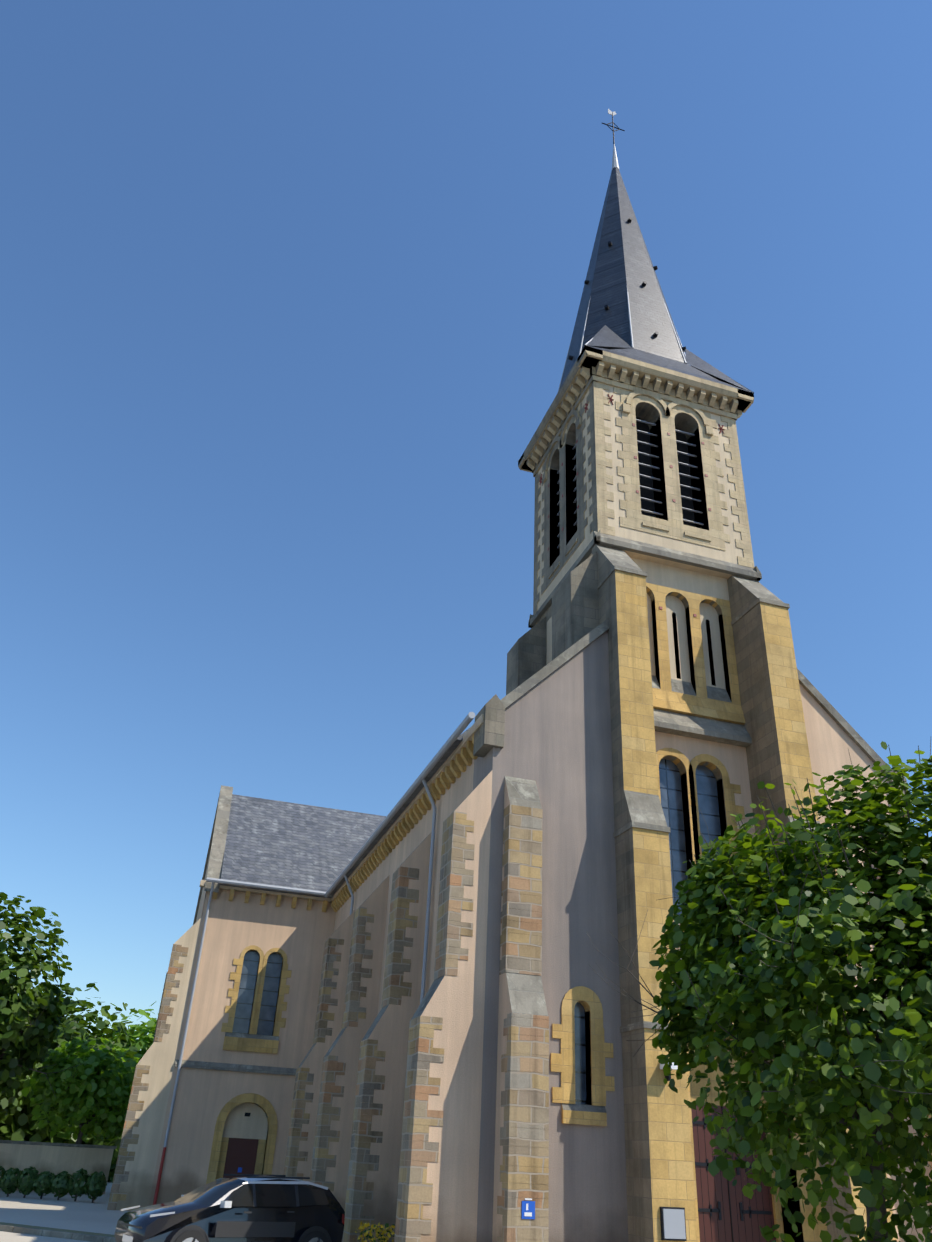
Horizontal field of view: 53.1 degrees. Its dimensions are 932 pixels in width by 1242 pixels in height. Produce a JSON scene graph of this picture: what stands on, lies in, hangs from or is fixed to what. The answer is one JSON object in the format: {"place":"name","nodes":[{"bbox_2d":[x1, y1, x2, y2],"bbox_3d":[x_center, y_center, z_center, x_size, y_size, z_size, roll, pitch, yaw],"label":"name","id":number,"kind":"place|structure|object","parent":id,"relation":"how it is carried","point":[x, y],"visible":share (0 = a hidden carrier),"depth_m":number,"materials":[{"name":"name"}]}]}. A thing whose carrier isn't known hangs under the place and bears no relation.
{"place":"outdoors","nodes":[
{"label":"outdoors","id":0,"kind":"place"},
{"bbox_2d":[0,1181,128,1241],"bbox_3d":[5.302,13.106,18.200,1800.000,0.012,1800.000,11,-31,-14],"label":"ground","id":1,"kind":"structure","parent":0,"point":[82,1214],"depth_m":27.90,"materials":[{"name":"grey asphalt"}]},
{"bbox_2d":[0,1040,56,1124],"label":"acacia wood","id":2,"kind":"object","parent":1,"relation":"on","point":[6,1099],"visible":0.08,"depth_m":50.53,"materials":[{"name":"green plant"}]},
{"bbox_2d":[0,892,80,1096],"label":"tree","id":3,"kind":"object","parent":1,"relation":"on","point":[30,1020],"visible":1,"depth_m":39.80,"materials":[{"name":"green plant"}]},
{"bbox_2d":[0,1166,106,1202],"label":"hedge","id":4,"kind":"object","parent":1,"relation":"on","point":[48,1182],"visible":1,"depth_m":34.83,"materials":[{"name":"green plant"}]},
{"bbox_2d":[0,1224,115,1241],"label":"kerb","id":5,"kind":"structure","parent":1,"relation":"on","point":[53,1233],"depth_m":21.64,"materials":[{"name":"grey concrete"}]},
{"bbox_2d":[0,1140,116,1193],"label":"wall","id":6,"kind":"structure","parent":1,"relation":"on","point":[56,1158],"depth_m":40.27,"materials":[{"name":"grey concrete"}]},
{"bbox_2d":[0,1088,121,1182],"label":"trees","id":7,"kind":"object","parent":1,"relation":"on","point":[20,1126],"visible":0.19,"depth_m":52.32,"materials":[{"name":"green plant"}]},
{"bbox_2d":[11,982,141,1118],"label":"tree","id":8,"kind":"object","parent":1,"relation":"on","point":[72,1027],"visible":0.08,"depth_m":56.38,"materials":[{"name":"green plant"}]},
{"bbox_2d":[21,1035,141,1144],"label":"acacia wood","id":9,"kind":"object","parent":1,"relation":"on","point":[96,1085],"visible":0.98,"depth_m":40.96,"materials":[{"name":"green plant"}]},
{"bbox_2d":[102,1002,156,1072],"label":"tree","id":10,"kind":"object","parent":1,"relation":"on","point":[145,1040],"visible":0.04,"depth_m":63.13,"materials":[{"name":"green plant"}]},
{"bbox_2d":[115,1174,344,1241],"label":"car","id":11,"kind":"object","parent":1,"relation":"on","point":[263,1208],"visible":1,"depth_m":17.94,"materials":[{"name":"black metal"}]},
{"bbox_2d":[353,1221,394,1241],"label":"bush","id":12,"kind":"object","parent":1,"relation":"on","point":[382,1237],"visible":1,"depth_m":17.85,"materials":[{"name":"green plant"}]},
{"bbox_2d":[107,618,931,1241],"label":"nave","id":13,"kind":"structure","parent":1,"relation":"on","point":[403,1016],"depth_m":22.23,"materials":[{"name":"stone"}]},
{"bbox_2d":[238,1167,534,1218],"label":"signs","id":14,"kind":"object","parent":13,"relation":"attached to","point":[528,1209],"visible":1,"depth_m":16.48,"materials":[{"name":"blue metal"}]},
{"bbox_2d":[506,345,896,1241],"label":"tower","id":15,"kind":"structure","parent":1,"relation":"on","point":[642,539],"depth_m":24.75,"materials":[{"name":"beige stone"}]},
{"bbox_2d":[517,167,753,461],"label":"spire","id":16,"kind":"structure","parent":15,"relation":"on","point":[623,309],"depth_m":33.29,"materials":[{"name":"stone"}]},
{"bbox_2d":[602,109,624,168],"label":"weather vane","id":17,"kind":"object","parent":16,"relation":"on","point":[614,158],"visible":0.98,"depth_m":40.58,"materials":[{"name":"silver metal"}]},
{"bbox_2d":[586,740,931,1241],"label":"tree","id":18,"kind":"object","parent":1,"relation":"on","point":[757,964],"visible":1,"depth_m":7.50,"materials":[{"name":"green plant"}]},
{"bbox_2d":[0,0,931,1049],"label":"sky","id":19,"kind":"structure","parent":0,"point":[291,291],"materials":[{"name":"blue"}]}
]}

